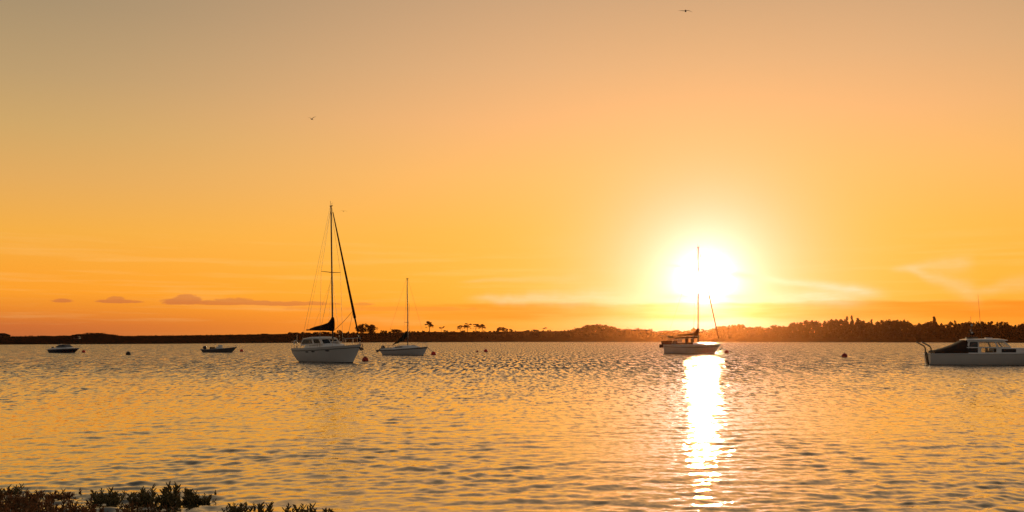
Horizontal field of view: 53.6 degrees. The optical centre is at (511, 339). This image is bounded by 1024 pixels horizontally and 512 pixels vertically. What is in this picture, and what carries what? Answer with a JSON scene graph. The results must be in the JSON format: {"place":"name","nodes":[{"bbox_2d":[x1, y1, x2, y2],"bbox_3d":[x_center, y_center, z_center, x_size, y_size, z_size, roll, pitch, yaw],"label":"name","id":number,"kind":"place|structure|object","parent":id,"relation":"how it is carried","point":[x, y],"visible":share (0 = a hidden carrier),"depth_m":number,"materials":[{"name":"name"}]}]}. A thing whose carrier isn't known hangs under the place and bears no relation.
{"place":"outdoors","nodes":[
{"label":"outdoors","id":0,"kind":"place"},
{"bbox_2d":[0,342,1023,511],"bbox_3d":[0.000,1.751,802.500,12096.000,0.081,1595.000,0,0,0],"label":"water","id":1,"kind":"structure","parent":0,"point":[653,427],"depth_m":20.23,"materials":[{"name":"liquid"}]},
{"bbox_2d":[47,344,78,352],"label":"speedboat","id":2,"kind":"object","parent":1,"relation":"on","point":[64,348],"visible":0.8,"depth_m":137.25,"materials":[{"name":"white plastic"}]},
{"bbox_2d":[0,488,175,511],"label":"marsh seedlings","id":3,"kind":"object","parent":1,"relation":"on","point":[28,505],"visible":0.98,"depth_m":10.39,"materials":[{"name":"green plant"}]},
{"bbox_2d":[200,345,236,352],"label":"open workboat","id":4,"kind":"object","parent":1,"relation":"on","point":[219,349],"visible":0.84,"depth_m":141.34,"materials":[{"name":"grey plastic"}]},
{"bbox_2d":[291,201,363,362],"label":"sailing boat","id":5,"kind":"object","parent":1,"relation":"on","point":[332,349],"visible":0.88,"depth_m":78.40,"materials":[{"name":"white"}]},
{"bbox_2d":[375,278,426,354],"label":"sailing boat","id":6,"kind":"object","parent":1,"relation":"on","point":[404,349],"visible":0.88,"depth_m":115.36,"materials":[{"name":"white plastic"}]},
{"bbox_2d":[658,245,721,353],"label":"sailing boat","id":7,"kind":"object","parent":1,"relation":"on","point":[676,347],"visible":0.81,"depth_m":126.88,"materials":[{"name":"white"}]},
{"bbox_2d":[916,299,1023,365],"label":"motor cruiser","id":8,"kind":"object","parent":1,"relation":"on","point":[966,351],"visible":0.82,"depth_m":69.77,"materials":[{"name":"white plastic"}]},
{"bbox_2d":[0,331,1023,344],"bbox_3d":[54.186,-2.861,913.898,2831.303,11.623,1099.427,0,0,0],"label":"terrain","id":9,"kind":"structure","parent":0,"point":[176,339],"depth_m":760.07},
{"bbox_2d":[0,333,10,337],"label":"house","id":10,"kind":"structure","parent":9,"relation":"on","point":[3,335],"depth_m":426.64,"materials":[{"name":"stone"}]},
{"bbox_2d":[355,323,368,332],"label":"broadleaf tree","id":11,"kind":"object","parent":9,"relation":"on","point":[361,328],"visible":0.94,"depth_m":767.43,"materials":[{"name":"green plant"}]},
{"bbox_2d":[364,324,377,332],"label":"broadleaf tree","id":12,"kind":"object","parent":9,"relation":"on","point":[370,328],"visible":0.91,"depth_m":779.63,"materials":[{"name":"green plant"}]},
{"bbox_2d":[425,321,433,330],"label":"pine tree","id":13,"kind":"object","parent":9,"relation":"on","point":[429,324],"visible":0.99,"depth_m":860.01,"materials":[{"name":"green plant"}]},
{"bbox_2d":[17,327,1023,339],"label":"undergrowth","id":14,"kind":"object","parent":9,"relation":"on","point":[921,334],"visible":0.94,"depth_m":836.23,"materials":[{"name":"green plant"}]},
{"bbox_2d":[587,324,598,331],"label":"broadleaf tree","id":15,"kind":"object","parent":9,"relation":"on","point":[593,329],"visible":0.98,"depth_m":964.96,"materials":[{"name":"green plant"}]},
{"bbox_2d":[601,325,610,330],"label":"broadleaf tree","id":16,"kind":"object","parent":9,"relation":"on","point":[607,327],"visible":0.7,"depth_m":973.64,"materials":[{"name":"green plant"}]},
{"bbox_2d":[737,325,748,331],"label":"broadleaf tree","id":17,"kind":"object","parent":9,"relation":"on","point":[741,327],"visible":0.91,"depth_m":941.15,"materials":[{"name":"green plant"}]},
{"bbox_2d":[788,322,795,332],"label":"broadleaf tree","id":18,"kind":"object","parent":9,"relation":"on","point":[791,326],"visible":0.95,"depth_m":907.80,"materials":[{"name":"green plant"}]},
{"bbox_2d":[793,322,798,331],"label":"broadleaf tree","id":19,"kind":"object","parent":9,"relation":"on","point":[795,328],"visible":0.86,"depth_m":903.18,"materials":[{"name":"green plant"}]},
{"bbox_2d":[797,322,803,329],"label":"broadleaf tree","id":20,"kind":"object","parent":9,"relation":"on","point":[801,326],"visible":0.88,"depth_m":895.90,"materials":[{"name":"green plant"}]},
{"bbox_2d":[798,320,807,330],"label":"broadleaf tree","id":21,"kind":"object","parent":9,"relation":"on","point":[805,322],"visible":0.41,"depth_m":908.26,"materials":[{"name":"green plant"}]},
{"bbox_2d":[805,322,811,329],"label":"broadleaf tree","id":22,"kind":"object","parent":9,"relation":"on","point":[808,325],"visible":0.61,"depth_m":897.83,"materials":[{"name":"green plant"}]},
{"bbox_2d":[809,320,816,331],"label":"broadleaf tree","id":23,"kind":"object","parent":9,"relation":"on","point":[813,326],"visible":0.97,"depth_m":899.06,"materials":[{"name":"green plant"}]},
{"bbox_2d":[814,321,821,331],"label":"broadleaf tree","id":24,"kind":"object","parent":9,"relation":"on","point":[818,325],"visible":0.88,"depth_m":901.67,"materials":[{"name":"green plant"}]},
{"bbox_2d":[823,320,832,332],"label":"broadleaf tree","id":25,"kind":"object","parent":9,"relation":"on","point":[826,327],"visible":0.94,"depth_m":868.95,"materials":[{"name":"green plant"}]},
{"bbox_2d":[830,319,840,331],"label":"broadleaf tree","id":26,"kind":"object","parent":9,"relation":"on","point":[835,324],"visible":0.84,"depth_m":863.89,"materials":[{"name":"green plant"}]},
{"bbox_2d":[839,319,847,332],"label":"broadleaf tree","id":27,"kind":"object","parent":9,"relation":"on","point":[841,328],"visible":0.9,"depth_m":854.14,"materials":[{"name":"green plant"}]},
{"bbox_2d":[844,322,853,330],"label":"broadleaf tree","id":28,"kind":"object","parent":9,"relation":"on","point":[848,327],"visible":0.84,"depth_m":847.58,"materials":[{"name":"green plant"}]},
{"bbox_2d":[853,320,861,332],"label":"broadleaf tree","id":29,"kind":"object","parent":9,"relation":"on","point":[856,323],"visible":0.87,"depth_m":843.53,"materials":[{"name":"green plant"}]},
{"bbox_2d":[860,321,868,331],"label":"broadleaf tree","id":30,"kind":"object","parent":9,"relation":"on","point":[863,325],"visible":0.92,"depth_m":841.78,"materials":[{"name":"green plant"}]},
{"bbox_2d":[870,319,873,330],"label":"poplar tree","id":31,"kind":"object","parent":9,"relation":"on","point":[871,325],"visible":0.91,"depth_m":832.08,"materials":[{"name":"green plant"}]},
{"bbox_2d":[873,321,882,330],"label":"broadleaf tree","id":32,"kind":"object","parent":9,"relation":"on","point":[877,323],"visible":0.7,"depth_m":832.38,"materials":[{"name":"green plant"}]},
{"bbox_2d":[884,319,893,330],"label":"broadleaf tree","id":33,"kind":"object","parent":9,"relation":"on","point":[889,324],"visible":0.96,"depth_m":813.50,"materials":[{"name":"green plant"}]},
{"bbox_2d":[893,320,902,329],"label":"broadleaf tree","id":34,"kind":"object","parent":9,"relation":"on","point":[894,323],"visible":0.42,"depth_m":815.68,"materials":[{"name":"green plant"}]},
{"bbox_2d":[896,321,904,332],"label":"broadleaf tree","id":35,"kind":"object","parent":9,"relation":"on","point":[900,324],"visible":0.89,"depth_m":800.89,"materials":[{"name":"green plant"}]},
{"bbox_2d":[904,320,911,330],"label":"broadleaf tree","id":36,"kind":"object","parent":9,"relation":"on","point":[908,325],"visible":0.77,"depth_m":804.58,"materials":[{"name":"green plant"}]},
{"bbox_2d":[911,324,917,331],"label":"broadleaf tree","id":37,"kind":"object","parent":9,"relation":"on","point":[914,327],"visible":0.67,"depth_m":796.77,"materials":[{"name":"green plant"}]},
{"bbox_2d":[921,321,931,332],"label":"broadleaf tree","id":38,"kind":"object","parent":9,"relation":"on","point":[924,326],"visible":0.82,"depth_m":777.25,"materials":[{"name":"green plant"}]},
{"bbox_2d":[928,321,938,331],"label":"broadleaf tree","id":39,"kind":"object","parent":9,"relation":"on","point":[933,324],"visible":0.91,"depth_m":763.55,"materials":[{"name":"green plant"}]},
{"bbox_2d":[945,321,954,332],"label":"broadleaf tree","id":40,"kind":"object","parent":9,"relation":"on","point":[949,327],"visible":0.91,"depth_m":744.34,"materials":[{"name":"green plant"}]},
{"bbox_2d":[959,322,969,333],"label":"broadleaf tree","id":41,"kind":"object","parent":9,"relation":"on","point":[966,328],"visible":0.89,"depth_m":733.45,"materials":[{"name":"green plant"}]},
{"bbox_2d":[970,322,977,331],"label":"broadleaf tree","id":42,"kind":"object","parent":9,"relation":"on","point":[974,326],"visible":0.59,"depth_m":723.90,"materials":[{"name":"green plant"}]},
{"bbox_2d":[976,321,986,331],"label":"broadleaf tree","id":43,"kind":"object","parent":9,"relation":"on","point":[982,327],"visible":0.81,"depth_m":720.95,"materials":[{"name":"green plant"}]},
{"bbox_2d":[990,321,997,329],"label":"broadleaf tree","id":44,"kind":"object","parent":9,"relation":"on","point":[993,327],"visible":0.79,"depth_m":721.60,"materials":[{"name":"green plant"}]},
{"bbox_2d":[994,322,1001,330],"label":"broadleaf tree","id":45,"kind":"object","parent":9,"relation":"on","point":[999,325],"visible":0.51,"depth_m":728.32,"materials":[{"name":"green plant"}]},
{"bbox_2d":[1001,322,1012,332],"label":"broadleaf tree","id":46,"kind":"object","parent":9,"relation":"on","point":[1006,327],"visible":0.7,"depth_m":691.97,"materials":[{"name":"green plant"}]},
{"bbox_2d":[1019,323,1023,331],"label":"broadleaf tree","id":47,"kind":"object","parent":9,"relation":"on","point":[1021,327],"visible":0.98,"depth_m":678.22,"materials":[{"name":"green plant"}]},
{"bbox_2d":[0,0,1023,335],"label":"sky","id":48,"kind":"structure","parent":0,"point":[556,165],"materials":[{"name":"orange"}]},
{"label":"mud shore","id":49,"kind":"structure","parent":0,"visible":0},
{"bbox_2d":[0,483,23,494],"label":"glasswort plant","id":50,"kind":"object","parent":49,"relation":"on","point":[12,489],"visible":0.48,"depth_m":11.50,"materials":[{"name":"green plant"}]},
{"bbox_2d":[20,490,56,498],"bbox_3d":[-5.333,1.741,11.287,0.418,0.159,0.350,0,0,37],"label":"glasswort plant","id":51,"kind":"object","parent":49,"relation":"on","point":[39,494],"visible":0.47,"depth_m":11.28,"materials":[{"name":"green plant"}]},
{"bbox_2d":[43,488,78,499],"bbox_3d":[-4.981,1.742,11.314,0.392,0.149,0.329,0,0,6],"label":"glasswort plant","id":52,"kind":"object","parent":49,"relation":"on","point":[67,495],"visible":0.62,"depth_m":11.28,"materials":[{"name":"green plant"}]},
{"bbox_2d":[86,487,118,501],"bbox_3d":[-4.478,1.717,10.998,0.344,0.236,0.247,0,0,-44],"label":"glasswort plant","id":53,"kind":"object","parent":49,"relation":"on","point":[109,492],"visible":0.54,"depth_m":11.01,"materials":[{"name":"green plant"}]},
{"bbox_2d":[90,491,134,503],"bbox_3d":[-4.368,1.735,11.033,0.460,0.208,0.549,0,0,-3],"label":"glasswort plant","id":54,"kind":"object","parent":49,"relation":"on","point":[116,499],"visible":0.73,"depth_m":10.90,"materials":[{"name":"green plant"}]},
{"bbox_2d":[126,486,143,504],"bbox_3d":[-4.038,1.698,10.928,0.200,0.249,0.272,0,0,-6],"label":"glasswort plant","id":55,"kind":"object","parent":49,"relation":"on","point":[133,500],"visible":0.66,"depth_m":10.87,"materials":[{"name":"green plant"}]},
{"bbox_2d":[132,483,164,505],"bbox_3d":[-3.877,1.687,10.847,0.320,0.293,0.236,0,0,9],"label":"glasswort plant","id":56,"kind":"object","parent":49,"relation":"on","point":[147,498],"visible":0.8,"depth_m":10.81,"materials":[{"name":"green plant"}]},
{"bbox_2d":[157,481,180,504],"bbox_3d":[-3.682,1.686,10.827,0.232,0.335,0.218,0,0,37],"label":"glasswort plant","id":57,"kind":"object","parent":49,"relation":"on","point":[165,499],"visible":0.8,"depth_m":10.81,"materials":[{"name":"green plant"}]},
{"bbox_2d":[169,491,193,505],"bbox_3d":[-3.593,1.721,10.878,0.310,0.212,0.222,0,0,-57],"label":"glasswort plant","id":58,"kind":"object","parent":49,"relation":"on","point":[177,501],"visible":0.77,"depth_m":10.85,"materials":[{"name":"green plant"}]},
{"bbox_2d":[184,487,200,503],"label":"glasswort plant","id":59,"kind":"object","parent":49,"relation":"on","point":[191,499],"visible":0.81,"depth_m":10.84,"materials":[{"name":"green plant"}]},
{"bbox_2d":[195,493,216,503],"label":"glasswort plant","id":60,"kind":"object","parent":49,"relation":"on","point":[205,500],"visible":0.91,"depth_m":10.90,"materials":[{"name":"green plant"}]},
{"bbox_2d":[221,502,244,511],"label":"glasswort plant","id":61,"kind":"object","parent":49,"relation":"on","point":[239,509],"visible":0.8,"depth_m":10.15,"materials":[{"name":"green plant"}]},
{"bbox_2d":[229,502,253,511],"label":"glasswort plant","id":62,"kind":"object","parent":49,"relation":"on","point":[234,509],"visible":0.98,"depth_m":10.14,"materials":[{"name":"green plant"}]},
{"bbox_2d":[257,501,273,511],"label":"glasswort plant","id":63,"kind":"object","parent":49,"relation":"on","point":[260,507],"visible":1,"depth_m":9.90,"materials":[{"name":"green plant"}]},
{"bbox_2d":[282,503,290,511],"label":"glasswort plant","id":64,"kind":"object","parent":49,"relation":"on","point":[287,509],"visible":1,"depth_m":9.98,"materials":[{"name":"green plant"}]},
{"bbox_2d":[289,502,316,511],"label":"glasswort plant","id":65,"kind":"object","parent":49,"relation":"on","point":[303,509],"visible":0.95,"depth_m":9.99,"materials":[{"name":"green plant"}]},
{"bbox_2d":[322,507,333,511],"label":"glasswort plant","id":66,"kind":"object","parent":49,"relation":"on","point":[325,510],"visible":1,"depth_m":9.80,"materials":[{"name":"green plant"}]}
]}

